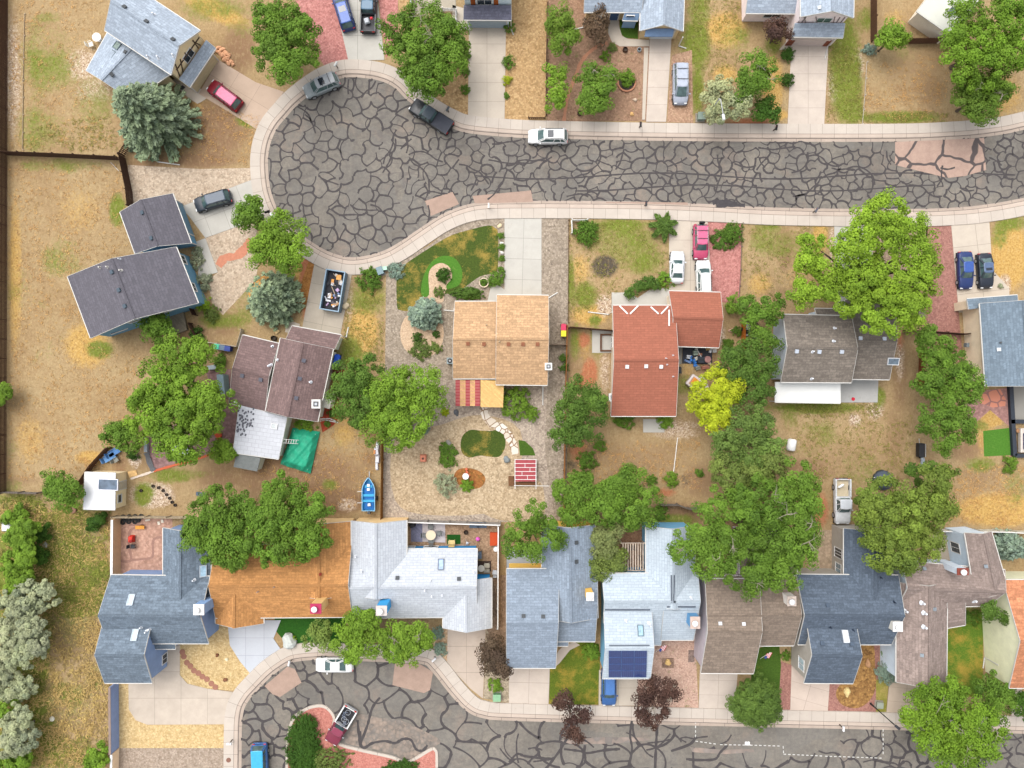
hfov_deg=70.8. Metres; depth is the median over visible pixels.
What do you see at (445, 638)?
gravel bed
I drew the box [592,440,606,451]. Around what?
shrub
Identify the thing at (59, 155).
fence
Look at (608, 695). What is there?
parked car
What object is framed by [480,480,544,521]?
gravel bed
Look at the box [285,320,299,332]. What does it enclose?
path
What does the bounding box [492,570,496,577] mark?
garden chair
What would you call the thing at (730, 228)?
shrub
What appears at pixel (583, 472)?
shrub
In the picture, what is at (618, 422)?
shrub
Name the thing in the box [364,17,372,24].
cargo
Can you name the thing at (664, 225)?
shrub
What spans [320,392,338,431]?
mulch bed
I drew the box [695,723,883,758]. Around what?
dashed marking
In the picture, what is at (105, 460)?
sun lounger
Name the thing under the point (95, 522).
thicket
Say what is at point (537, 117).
fence
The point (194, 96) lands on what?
path
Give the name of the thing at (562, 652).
path
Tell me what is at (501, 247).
shrub
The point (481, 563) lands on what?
side deck
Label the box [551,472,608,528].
leafy tree
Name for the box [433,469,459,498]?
shrub
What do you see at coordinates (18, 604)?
thicket
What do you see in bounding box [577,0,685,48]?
house
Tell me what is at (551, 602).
house
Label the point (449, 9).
fence
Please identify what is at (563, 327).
wheelie bin
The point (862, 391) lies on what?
patio
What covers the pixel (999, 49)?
leafy tree
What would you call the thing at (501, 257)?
shrub
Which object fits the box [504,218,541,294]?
driveway
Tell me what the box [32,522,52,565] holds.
thicket
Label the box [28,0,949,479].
lawn weeds
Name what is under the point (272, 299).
spruce tree
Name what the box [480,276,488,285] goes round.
shrub
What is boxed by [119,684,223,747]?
gravel bed
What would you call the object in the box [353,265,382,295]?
shrub
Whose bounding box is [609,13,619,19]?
door
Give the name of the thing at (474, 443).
lawn
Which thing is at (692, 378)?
boat
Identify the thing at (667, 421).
shrub
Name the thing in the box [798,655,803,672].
window
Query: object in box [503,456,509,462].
boulder
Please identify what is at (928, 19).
house
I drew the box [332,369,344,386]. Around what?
mulch bed
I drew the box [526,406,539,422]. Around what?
shrub
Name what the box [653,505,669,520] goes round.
shrub
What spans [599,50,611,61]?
shrub
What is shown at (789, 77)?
shrub
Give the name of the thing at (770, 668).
lawn
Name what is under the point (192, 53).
window
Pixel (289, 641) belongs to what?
boulder
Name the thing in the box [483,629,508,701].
gravel bed
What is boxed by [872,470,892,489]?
trampoline
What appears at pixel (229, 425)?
patio
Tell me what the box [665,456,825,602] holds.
leafy tree
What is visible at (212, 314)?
shrub
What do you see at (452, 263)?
groundcover
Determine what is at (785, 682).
gravel bed
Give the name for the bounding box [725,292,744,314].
shrub
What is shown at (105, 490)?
garden shed
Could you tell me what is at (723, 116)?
street lamp
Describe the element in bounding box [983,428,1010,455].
lawn
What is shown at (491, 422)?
flagstone path
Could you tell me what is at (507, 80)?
shrub
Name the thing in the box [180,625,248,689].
gravel bed
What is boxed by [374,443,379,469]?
covered canoe
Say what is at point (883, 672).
shrub
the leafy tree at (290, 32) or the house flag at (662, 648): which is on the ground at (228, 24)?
the leafy tree at (290, 32)
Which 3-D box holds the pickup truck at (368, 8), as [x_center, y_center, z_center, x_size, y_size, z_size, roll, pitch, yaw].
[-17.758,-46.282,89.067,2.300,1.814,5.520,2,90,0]
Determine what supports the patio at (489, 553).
on the ground at (228, 24)
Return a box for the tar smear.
[712,198,744,207]
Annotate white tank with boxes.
[786,438,796,450]
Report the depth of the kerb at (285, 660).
89.87 m
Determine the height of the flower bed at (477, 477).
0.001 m
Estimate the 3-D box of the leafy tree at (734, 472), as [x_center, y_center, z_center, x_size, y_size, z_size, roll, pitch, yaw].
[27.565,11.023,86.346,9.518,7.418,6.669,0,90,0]
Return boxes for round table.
[92,33,101,41]
[426,530,435,539]
[478,565,484,571]
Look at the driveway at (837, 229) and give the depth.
89.94 m
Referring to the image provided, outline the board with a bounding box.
[128,470,137,477]
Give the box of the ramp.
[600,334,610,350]
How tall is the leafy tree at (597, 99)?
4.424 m
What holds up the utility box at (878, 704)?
on the lawn at (882, 691)
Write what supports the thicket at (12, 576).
on the ground at (228, 24)
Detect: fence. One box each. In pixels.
[0,0,7,493]
[0,150,118,159]
[0,491,41,493]
[22,13,25,149]
[76,447,112,486]
[110,515,185,518]
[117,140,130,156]
[117,153,133,205]
[187,322,196,336]
[189,308,197,315]
[208,329,243,346]
[380,431,383,519]
[408,519,500,525]
[442,7,456,19]
[497,526,498,629]
[528,116,545,118]
[545,1,548,115]
[563,325,567,507]
[568,219,569,322]
[568,326,612,331]
[571,218,587,233]
[660,503,701,509]
[739,222,743,295]
[741,324,745,348]
[862,61,867,123]
[870,0,877,41]
[903,329,970,334]
[908,37,942,43]
[918,353,925,384]
[939,528,1023,533]
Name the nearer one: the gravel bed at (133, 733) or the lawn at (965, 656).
the lawn at (965, 656)
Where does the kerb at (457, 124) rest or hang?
on the road at (353, 164)
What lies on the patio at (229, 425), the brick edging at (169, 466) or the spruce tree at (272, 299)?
the brick edging at (169, 466)
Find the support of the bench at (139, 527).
on the patio at (146, 536)
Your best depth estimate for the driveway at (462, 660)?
89.94 m
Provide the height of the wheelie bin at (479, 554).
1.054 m
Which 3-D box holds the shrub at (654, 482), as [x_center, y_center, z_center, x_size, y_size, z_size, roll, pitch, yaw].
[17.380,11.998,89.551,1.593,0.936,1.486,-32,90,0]
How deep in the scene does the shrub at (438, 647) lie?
89.49 m
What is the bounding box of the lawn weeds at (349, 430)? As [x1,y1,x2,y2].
[7,0,1023,525]
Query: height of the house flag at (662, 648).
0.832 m
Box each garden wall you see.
[108,684,118,754]
[110,518,120,574]
[110,748,118,767]
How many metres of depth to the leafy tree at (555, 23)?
85.49 m
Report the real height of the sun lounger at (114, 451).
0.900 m
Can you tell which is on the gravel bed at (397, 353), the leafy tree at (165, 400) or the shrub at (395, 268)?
the shrub at (395, 268)
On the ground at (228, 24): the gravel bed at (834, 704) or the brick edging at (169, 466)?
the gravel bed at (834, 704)
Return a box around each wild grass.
[0,498,110,767]
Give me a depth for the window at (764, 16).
88.67 m
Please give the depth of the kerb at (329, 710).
89.84 m
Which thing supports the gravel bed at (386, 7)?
on the ground at (228, 24)
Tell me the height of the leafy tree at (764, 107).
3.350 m
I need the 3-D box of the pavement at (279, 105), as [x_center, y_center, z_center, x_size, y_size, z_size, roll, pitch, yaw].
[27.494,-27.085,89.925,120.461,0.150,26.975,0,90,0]
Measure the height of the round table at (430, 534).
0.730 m
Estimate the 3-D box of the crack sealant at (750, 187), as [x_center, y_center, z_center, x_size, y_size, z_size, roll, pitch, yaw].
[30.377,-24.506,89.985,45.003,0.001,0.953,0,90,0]
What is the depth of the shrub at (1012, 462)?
89.46 m
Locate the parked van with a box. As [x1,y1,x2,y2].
[250,742,268,767]
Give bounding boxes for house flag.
[657,645,666,651]
[760,652,771,658]
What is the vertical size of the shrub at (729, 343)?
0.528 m
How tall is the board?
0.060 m
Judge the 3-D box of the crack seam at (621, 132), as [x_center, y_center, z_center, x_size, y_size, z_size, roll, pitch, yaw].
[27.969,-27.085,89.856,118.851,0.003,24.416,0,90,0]
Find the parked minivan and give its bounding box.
[671,62,690,104]
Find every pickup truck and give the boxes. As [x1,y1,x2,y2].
[325,703,357,745]
[359,0,377,33]
[408,98,454,135]
[832,478,852,523]
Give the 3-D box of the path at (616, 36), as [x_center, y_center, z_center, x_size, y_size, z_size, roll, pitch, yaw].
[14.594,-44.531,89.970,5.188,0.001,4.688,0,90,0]
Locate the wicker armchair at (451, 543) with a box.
[448,540,454,546]
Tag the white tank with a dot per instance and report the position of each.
(791, 444)
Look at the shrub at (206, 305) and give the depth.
89.27 m
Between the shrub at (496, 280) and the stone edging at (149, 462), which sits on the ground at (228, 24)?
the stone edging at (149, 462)
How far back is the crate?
89.35 m
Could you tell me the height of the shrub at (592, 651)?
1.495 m
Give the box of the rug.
[422,524,444,542]
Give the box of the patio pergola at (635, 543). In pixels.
[619,539,644,570]
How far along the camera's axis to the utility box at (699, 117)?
89.59 m
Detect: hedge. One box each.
[281,710,324,767]
[623,275,661,300]
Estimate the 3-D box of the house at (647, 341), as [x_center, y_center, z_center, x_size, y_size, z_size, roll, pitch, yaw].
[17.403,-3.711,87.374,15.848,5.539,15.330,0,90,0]
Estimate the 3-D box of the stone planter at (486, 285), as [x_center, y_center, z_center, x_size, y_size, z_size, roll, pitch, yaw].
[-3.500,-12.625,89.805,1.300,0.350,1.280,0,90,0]
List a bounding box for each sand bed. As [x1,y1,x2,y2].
[400,316,443,357]
[428,263,451,302]
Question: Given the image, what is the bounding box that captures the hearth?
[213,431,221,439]
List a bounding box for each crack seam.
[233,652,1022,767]
[238,656,1023,760]
[260,69,1023,264]
[265,74,1023,260]
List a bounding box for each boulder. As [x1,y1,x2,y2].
[282,632,296,648]
[342,302,348,309]
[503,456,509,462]
[665,659,670,665]
[843,687,850,697]
[865,659,870,667]
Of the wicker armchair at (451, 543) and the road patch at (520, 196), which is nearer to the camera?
the wicker armchair at (451, 543)
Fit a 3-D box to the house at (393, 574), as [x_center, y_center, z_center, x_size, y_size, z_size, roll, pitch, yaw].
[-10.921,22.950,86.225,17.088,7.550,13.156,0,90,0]
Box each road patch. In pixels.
[265,667,300,696]
[393,663,432,692]
[425,192,458,215]
[473,190,532,202]
[561,737,649,743]
[606,202,687,204]
[690,747,754,753]
[895,138,985,177]
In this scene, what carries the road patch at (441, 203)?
on the road at (353, 164)
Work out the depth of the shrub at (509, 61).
89.53 m
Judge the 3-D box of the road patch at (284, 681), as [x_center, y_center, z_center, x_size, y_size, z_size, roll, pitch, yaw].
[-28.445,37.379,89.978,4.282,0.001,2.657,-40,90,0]
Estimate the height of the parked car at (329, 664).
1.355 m
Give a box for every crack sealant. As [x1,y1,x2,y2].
[241,659,1023,767]
[268,77,1023,256]
[297,79,1021,767]
[356,697,727,767]
[475,172,1014,179]
[575,184,933,191]
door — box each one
[118,480,126,490]
[176,200,194,236]
[191,54,218,92]
[468,21,506,27]
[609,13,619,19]
[649,30,675,38]
[792,38,830,45]
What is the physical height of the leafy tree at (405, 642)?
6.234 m
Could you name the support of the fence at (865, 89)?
on the ground at (228, 24)
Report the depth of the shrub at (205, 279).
89.46 m
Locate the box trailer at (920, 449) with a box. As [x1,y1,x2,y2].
[916,440,925,456]
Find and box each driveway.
[128,645,232,724]
[183,180,252,237]
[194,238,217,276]
[199,61,283,128]
[228,620,280,672]
[302,264,351,333]
[341,0,383,59]
[447,629,485,697]
[468,28,505,118]
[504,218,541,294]
[509,669,549,703]
[599,670,637,705]
[646,39,670,121]
[669,220,709,290]
[699,666,736,708]
[788,45,827,123]
[790,666,829,710]
[834,226,872,304]
[886,677,917,712]
[951,222,1008,312]
[1011,689,1021,715]
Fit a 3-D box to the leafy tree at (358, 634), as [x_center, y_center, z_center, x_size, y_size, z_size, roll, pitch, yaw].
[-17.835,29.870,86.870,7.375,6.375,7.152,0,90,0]
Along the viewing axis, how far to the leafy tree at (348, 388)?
84.21 m
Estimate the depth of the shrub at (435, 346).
89.67 m
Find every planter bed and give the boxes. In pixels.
[662,658,673,667]
[688,650,693,661]
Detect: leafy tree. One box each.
[39,468,85,513]
[98,420,141,454]
[121,328,241,466]
[132,311,174,345]
[177,482,263,573]
[206,437,238,464]
[231,194,264,233]
[245,207,313,277]
[248,469,336,568]
[250,0,322,86]
[300,618,333,653]
[324,352,386,429]
[329,606,391,666]
[358,363,449,453]
[375,0,471,103]
[380,618,435,667]
[474,631,513,680]
[500,497,569,564]
[541,61,571,113]
[544,0,583,56]
[547,373,609,451]
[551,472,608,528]
[551,688,593,745]
[572,60,621,114]
[582,2,610,48]
[584,462,667,532]
[588,545,629,582]
[589,517,627,560]
[631,674,684,730]
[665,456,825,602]
[685,361,745,434]
[699,74,752,125]
[708,451,788,501]
[709,403,788,470]
[716,334,781,406]
[724,671,783,732]
[734,46,781,105]
[734,291,786,354]
[750,93,781,124]
[763,15,794,43]
[785,186,944,340]
[850,461,961,576]
[873,16,912,51]
[897,674,1012,767]
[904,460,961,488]
[909,322,988,459]
[938,0,1023,94]
[950,68,1019,126]
[971,669,1020,727]
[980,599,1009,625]
[1014,690,1023,720]
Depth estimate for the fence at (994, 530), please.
88.82 m
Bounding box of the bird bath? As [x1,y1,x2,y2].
[462,473,468,479]
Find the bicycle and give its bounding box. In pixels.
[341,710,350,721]
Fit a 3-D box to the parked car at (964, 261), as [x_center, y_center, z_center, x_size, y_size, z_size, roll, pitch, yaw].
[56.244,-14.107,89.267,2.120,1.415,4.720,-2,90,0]
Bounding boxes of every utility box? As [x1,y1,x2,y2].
[2,523,11,530]
[376,266,385,275]
[492,691,501,701]
[695,112,704,122]
[874,700,883,708]
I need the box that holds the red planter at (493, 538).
[490,532,497,545]
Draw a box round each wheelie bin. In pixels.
[224,346,232,351]
[334,354,341,360]
[477,550,481,558]
[561,324,565,330]
[561,330,565,336]
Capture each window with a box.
[117,493,121,502]
[162,651,167,665]
[180,254,187,264]
[182,47,194,63]
[423,545,438,547]
[477,0,492,4]
[762,15,780,17]
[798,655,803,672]
[814,17,833,22]
[834,546,841,559]
[835,561,840,572]
[949,540,960,554]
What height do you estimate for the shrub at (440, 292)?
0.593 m
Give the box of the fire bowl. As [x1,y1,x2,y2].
[420,454,426,461]
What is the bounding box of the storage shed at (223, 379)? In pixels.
[216,374,229,393]
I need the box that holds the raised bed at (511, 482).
[508,476,535,485]
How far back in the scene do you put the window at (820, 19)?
86.02 m
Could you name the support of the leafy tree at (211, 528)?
on the ground at (228, 24)
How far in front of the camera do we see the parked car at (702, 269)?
88.63 m
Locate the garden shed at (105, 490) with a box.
[83,471,126,509]
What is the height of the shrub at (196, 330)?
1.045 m
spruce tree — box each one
[111,81,202,163]
[245,271,305,331]
[407,296,443,330]
[994,528,1023,560]
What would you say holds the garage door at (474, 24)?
in the house at (487, 13)
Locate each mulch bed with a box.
[300,262,313,308]
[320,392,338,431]
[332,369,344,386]
[836,645,875,707]
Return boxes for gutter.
[238,657,1023,767]
[265,74,1023,259]
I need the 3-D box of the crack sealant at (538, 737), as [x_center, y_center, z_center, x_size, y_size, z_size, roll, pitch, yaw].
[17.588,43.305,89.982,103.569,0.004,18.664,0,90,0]
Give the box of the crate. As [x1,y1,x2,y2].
[696,357,704,362]
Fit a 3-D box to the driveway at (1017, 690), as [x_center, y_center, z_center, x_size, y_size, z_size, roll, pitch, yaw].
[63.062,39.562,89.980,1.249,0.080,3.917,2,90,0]
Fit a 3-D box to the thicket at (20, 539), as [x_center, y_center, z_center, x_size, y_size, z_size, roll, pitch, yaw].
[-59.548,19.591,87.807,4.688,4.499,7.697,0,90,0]
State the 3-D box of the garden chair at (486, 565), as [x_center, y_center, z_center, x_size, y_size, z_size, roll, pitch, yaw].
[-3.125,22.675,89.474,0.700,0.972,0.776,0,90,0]
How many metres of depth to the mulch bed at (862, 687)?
89.98 m
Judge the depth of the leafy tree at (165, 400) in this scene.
82.41 m
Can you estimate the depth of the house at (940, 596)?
84.92 m
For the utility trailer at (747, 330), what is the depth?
89.22 m
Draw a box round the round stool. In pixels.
[705,356,710,362]
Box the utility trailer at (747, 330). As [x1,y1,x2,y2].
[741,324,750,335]
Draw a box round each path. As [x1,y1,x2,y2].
[173,78,205,103]
[216,238,249,267]
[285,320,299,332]
[452,5,466,29]
[480,407,518,454]
[488,285,503,300]
[556,642,578,665]
[608,20,649,45]
[612,288,668,310]
[642,47,648,119]
[779,42,790,49]
[980,389,1005,406]
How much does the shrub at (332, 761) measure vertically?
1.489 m
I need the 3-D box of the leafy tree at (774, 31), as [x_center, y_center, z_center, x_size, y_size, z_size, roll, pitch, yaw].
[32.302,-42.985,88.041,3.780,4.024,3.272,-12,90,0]
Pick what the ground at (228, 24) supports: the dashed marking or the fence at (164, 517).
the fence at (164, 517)
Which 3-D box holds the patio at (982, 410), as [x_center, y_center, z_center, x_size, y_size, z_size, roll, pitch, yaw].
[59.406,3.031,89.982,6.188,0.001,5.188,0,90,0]
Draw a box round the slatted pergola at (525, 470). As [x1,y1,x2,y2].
[514,459,536,485]
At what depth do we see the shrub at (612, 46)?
89.61 m
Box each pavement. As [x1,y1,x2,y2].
[223,642,1023,767]
[250,59,1023,274]
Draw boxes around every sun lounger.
[99,452,117,463]
[104,448,121,458]
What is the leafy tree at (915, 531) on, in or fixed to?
on the ground at (228, 24)
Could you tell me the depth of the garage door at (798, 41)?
88.88 m
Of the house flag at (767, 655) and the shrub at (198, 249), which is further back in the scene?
the shrub at (198, 249)
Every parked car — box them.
[193,189,233,212]
[206,80,244,113]
[302,71,340,99]
[316,656,353,674]
[332,0,355,32]
[528,126,567,145]
[600,668,617,705]
[668,251,685,283]
[692,221,709,259]
[694,260,712,290]
[955,251,975,289]
[974,253,995,288]
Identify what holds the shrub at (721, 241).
on the gravel bed at (725, 272)
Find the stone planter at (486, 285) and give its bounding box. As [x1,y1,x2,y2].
[479,278,488,287]
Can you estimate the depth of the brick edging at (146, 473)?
89.90 m
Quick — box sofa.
[1018,428,1023,452]
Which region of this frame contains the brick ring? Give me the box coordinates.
[617,73,635,91]
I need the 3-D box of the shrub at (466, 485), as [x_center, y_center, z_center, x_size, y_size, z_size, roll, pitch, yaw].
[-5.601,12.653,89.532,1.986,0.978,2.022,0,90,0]
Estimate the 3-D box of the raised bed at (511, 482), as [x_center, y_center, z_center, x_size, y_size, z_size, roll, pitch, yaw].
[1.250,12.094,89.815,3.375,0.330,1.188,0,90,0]
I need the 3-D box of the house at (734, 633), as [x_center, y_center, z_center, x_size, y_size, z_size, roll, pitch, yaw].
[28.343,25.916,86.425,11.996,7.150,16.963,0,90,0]
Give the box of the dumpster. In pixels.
[319,269,347,312]
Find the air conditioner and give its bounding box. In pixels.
[447,358,452,363]
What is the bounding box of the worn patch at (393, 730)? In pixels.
[345,714,439,758]
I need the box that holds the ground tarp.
[682,347,711,363]
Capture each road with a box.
[241,660,1023,767]
[268,77,1023,256]
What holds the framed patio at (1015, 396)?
on the ground at (228, 24)
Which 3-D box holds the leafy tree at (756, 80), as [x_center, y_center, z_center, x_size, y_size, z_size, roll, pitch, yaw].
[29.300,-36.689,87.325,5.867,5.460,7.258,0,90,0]
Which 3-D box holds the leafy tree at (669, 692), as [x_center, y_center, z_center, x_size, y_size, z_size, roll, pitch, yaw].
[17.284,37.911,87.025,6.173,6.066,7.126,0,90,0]
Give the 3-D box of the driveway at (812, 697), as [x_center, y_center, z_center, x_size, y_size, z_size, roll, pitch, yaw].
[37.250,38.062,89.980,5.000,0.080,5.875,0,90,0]
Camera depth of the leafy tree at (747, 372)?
84.09 m
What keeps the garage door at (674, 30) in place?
in the house at (660, 19)
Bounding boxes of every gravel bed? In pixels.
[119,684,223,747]
[119,748,223,767]
[128,165,250,204]
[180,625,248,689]
[206,223,257,313]
[295,0,347,64]
[379,0,397,57]
[383,376,565,521]
[385,219,503,379]
[390,415,522,515]
[399,0,417,30]
[433,628,447,660]
[437,60,468,114]
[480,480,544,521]
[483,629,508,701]
[487,575,505,654]
[505,0,547,120]
[542,219,568,518]
[547,0,649,120]
[638,638,697,707]
[667,50,692,122]
[708,222,741,302]
[779,661,791,709]
[828,645,879,711]
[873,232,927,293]
[919,226,962,363]
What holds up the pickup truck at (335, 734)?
on the road at (803, 742)
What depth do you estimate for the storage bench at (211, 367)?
89.38 m
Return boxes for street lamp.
[705,98,724,119]
[869,702,900,729]
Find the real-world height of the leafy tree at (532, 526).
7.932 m
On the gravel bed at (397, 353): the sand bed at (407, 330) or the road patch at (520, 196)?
the sand bed at (407, 330)
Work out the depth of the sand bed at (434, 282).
89.98 m
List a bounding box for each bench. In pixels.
[135,526,144,528]
[144,437,148,451]
[207,365,217,369]
[469,522,478,527]
[477,522,486,527]
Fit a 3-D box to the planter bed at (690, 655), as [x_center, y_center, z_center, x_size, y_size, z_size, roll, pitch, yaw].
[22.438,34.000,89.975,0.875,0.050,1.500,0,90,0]
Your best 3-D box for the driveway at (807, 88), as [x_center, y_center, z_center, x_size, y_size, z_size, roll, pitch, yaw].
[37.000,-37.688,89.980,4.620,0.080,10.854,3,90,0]
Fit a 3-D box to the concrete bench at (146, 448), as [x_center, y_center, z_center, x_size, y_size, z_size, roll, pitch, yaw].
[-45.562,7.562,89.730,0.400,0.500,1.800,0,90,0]
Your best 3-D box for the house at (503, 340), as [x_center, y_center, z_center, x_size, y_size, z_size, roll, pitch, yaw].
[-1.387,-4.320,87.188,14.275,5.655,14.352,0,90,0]
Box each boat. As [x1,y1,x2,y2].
[357,471,377,513]
[685,374,709,394]
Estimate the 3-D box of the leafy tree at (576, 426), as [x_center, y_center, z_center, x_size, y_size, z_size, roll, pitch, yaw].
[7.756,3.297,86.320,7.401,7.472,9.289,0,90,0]
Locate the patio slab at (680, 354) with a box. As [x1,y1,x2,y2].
[678,347,681,363]
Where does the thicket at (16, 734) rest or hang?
on the ground at (228, 24)
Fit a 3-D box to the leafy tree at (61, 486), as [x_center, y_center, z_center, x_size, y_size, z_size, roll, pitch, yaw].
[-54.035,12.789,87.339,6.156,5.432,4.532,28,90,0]
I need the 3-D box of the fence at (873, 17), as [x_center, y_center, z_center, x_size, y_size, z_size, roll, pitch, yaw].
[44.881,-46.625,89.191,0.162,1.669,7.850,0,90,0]
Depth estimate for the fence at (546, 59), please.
89.36 m
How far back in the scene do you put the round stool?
89.38 m
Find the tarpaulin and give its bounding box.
[281,428,319,472]
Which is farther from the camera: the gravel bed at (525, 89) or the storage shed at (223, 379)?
the gravel bed at (525, 89)
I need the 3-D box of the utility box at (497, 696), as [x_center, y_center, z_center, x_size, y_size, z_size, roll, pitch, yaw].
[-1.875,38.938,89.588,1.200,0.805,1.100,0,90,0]
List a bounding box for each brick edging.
[121,524,161,562]
[131,471,153,478]
[154,455,208,471]
[562,41,607,120]
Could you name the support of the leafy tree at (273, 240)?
on the ground at (228, 24)
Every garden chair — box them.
[84,40,94,48]
[109,457,119,463]
[126,544,135,548]
[428,540,433,545]
[484,563,489,570]
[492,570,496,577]
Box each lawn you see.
[274,618,344,642]
[396,225,497,310]
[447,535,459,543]
[460,430,505,456]
[519,440,534,455]
[549,642,599,704]
[620,20,637,38]
[751,646,780,703]
[876,676,888,711]
[940,614,982,696]
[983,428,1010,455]
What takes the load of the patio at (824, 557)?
on the ground at (228, 24)
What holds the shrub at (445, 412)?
on the gravel bed at (533, 435)
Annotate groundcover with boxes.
[421,256,461,296]
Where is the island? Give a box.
[288,707,434,767]
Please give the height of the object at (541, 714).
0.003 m
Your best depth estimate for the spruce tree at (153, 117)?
85.65 m
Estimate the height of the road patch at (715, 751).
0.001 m
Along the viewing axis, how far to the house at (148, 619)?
84.86 m
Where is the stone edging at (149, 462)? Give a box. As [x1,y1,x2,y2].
[143,452,154,471]
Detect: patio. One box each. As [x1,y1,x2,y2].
[121,515,171,572]
[149,404,236,468]
[207,369,230,399]
[408,521,499,621]
[413,0,455,13]
[506,551,540,567]
[592,330,611,352]
[620,530,641,566]
[643,419,664,432]
[808,530,831,567]
[841,380,877,402]
[933,531,949,560]
[965,388,1008,425]
[1007,386,1023,457]
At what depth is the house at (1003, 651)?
85.37 m
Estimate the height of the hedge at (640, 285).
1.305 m
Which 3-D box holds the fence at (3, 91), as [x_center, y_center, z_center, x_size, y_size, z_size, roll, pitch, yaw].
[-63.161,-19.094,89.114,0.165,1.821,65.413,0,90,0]
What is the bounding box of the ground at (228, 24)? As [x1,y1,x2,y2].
[0,0,1023,767]
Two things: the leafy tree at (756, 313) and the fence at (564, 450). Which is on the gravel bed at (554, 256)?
the fence at (564, 450)
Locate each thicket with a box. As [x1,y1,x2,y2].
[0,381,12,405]
[0,502,29,524]
[0,515,42,574]
[0,578,62,623]
[0,607,51,673]
[0,669,38,705]
[0,698,33,767]
[0,703,41,759]
[3,559,35,594]
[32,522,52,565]
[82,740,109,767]
[85,511,107,532]
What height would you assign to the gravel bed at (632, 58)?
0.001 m
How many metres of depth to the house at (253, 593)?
85.32 m
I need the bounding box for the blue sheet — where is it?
[689,355,697,366]
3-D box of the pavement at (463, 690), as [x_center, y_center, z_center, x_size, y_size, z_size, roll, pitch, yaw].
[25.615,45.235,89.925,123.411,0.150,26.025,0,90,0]
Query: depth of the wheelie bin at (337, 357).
88.88 m
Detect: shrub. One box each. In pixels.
[125,448,140,461]
[188,325,204,338]
[189,255,205,270]
[191,246,202,257]
[195,273,212,292]
[195,294,211,313]
[203,304,220,324]
[213,351,225,366]
[293,419,318,431]
[305,746,354,767]
[324,420,330,427]
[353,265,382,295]
[381,757,419,767]
[387,262,405,279]
[407,338,431,362]
[411,332,422,342]
[429,341,442,353]
[432,330,439,338]
[432,626,444,639]
[433,285,445,298]
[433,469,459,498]
[434,642,447,655]
[435,267,451,284]
[438,441,455,459]
[438,449,458,467]
[440,408,448,416]
[448,287,485,300]
[459,83,470,94]
[459,479,474,492]
[460,68,469,78]
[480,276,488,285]
[487,267,505,288]
[488,678,503,692]
[497,232,505,238]
[498,244,504,250]
[498,255,504,261]
[500,386,536,421]
[501,55,515,70]
[501,76,513,85]
[503,20,515,32]
[504,92,509,99]
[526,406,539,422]
[558,353,568,362]
[558,362,569,373]
[572,219,598,247]
[572,468,592,486]
[575,450,599,469]
[581,643,600,660]
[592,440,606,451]
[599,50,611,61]
[607,42,617,51]
[612,417,635,429]
[619,67,635,87]
[646,474,657,485]
[648,211,678,243]
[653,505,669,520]
[655,271,676,289]
[656,417,673,429]
[662,471,679,488]
[695,468,703,477]
[709,228,734,251]
[720,220,744,246]
[722,339,734,350]
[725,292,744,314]
[730,325,741,336]
[779,72,794,86]
[779,649,790,660]
[780,46,795,62]
[860,43,877,55]
[873,661,896,685]
[966,609,981,627]
[1002,455,1018,473]
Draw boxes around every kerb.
[234,653,1023,767]
[260,70,1023,263]
[285,704,437,767]
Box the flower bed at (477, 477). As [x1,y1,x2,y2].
[454,468,484,488]
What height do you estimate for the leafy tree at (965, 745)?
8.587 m
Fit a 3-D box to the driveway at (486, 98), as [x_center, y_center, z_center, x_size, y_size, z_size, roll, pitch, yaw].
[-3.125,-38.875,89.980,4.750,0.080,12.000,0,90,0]
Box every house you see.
[67,193,206,337]
[86,0,218,92]
[94,525,218,683]
[208,518,354,628]
[229,325,348,470]
[349,517,491,632]
[444,292,557,406]
[463,0,513,34]
[506,521,598,668]
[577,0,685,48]
[588,290,722,416]
[600,522,700,678]
[694,526,801,673]
[741,0,854,58]
[769,299,899,403]
[791,524,904,683]
[880,526,1005,687]
[907,0,977,43]
[954,294,1023,385]
[981,571,1023,688]
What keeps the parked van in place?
on the road at (803, 742)
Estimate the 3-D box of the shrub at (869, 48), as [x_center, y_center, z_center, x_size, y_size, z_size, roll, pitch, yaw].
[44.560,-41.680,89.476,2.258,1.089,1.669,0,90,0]
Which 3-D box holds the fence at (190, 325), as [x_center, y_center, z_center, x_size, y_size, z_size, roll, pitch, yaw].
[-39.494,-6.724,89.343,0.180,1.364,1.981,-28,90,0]
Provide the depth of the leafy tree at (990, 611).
84.97 m
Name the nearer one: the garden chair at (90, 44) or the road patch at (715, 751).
the garden chair at (90, 44)
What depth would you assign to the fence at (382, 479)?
89.13 m
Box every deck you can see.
[168,312,187,334]
[411,524,421,541]
[478,561,490,570]
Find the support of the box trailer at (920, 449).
on the ground at (228, 24)
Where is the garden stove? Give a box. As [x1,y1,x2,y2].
[128,535,134,542]

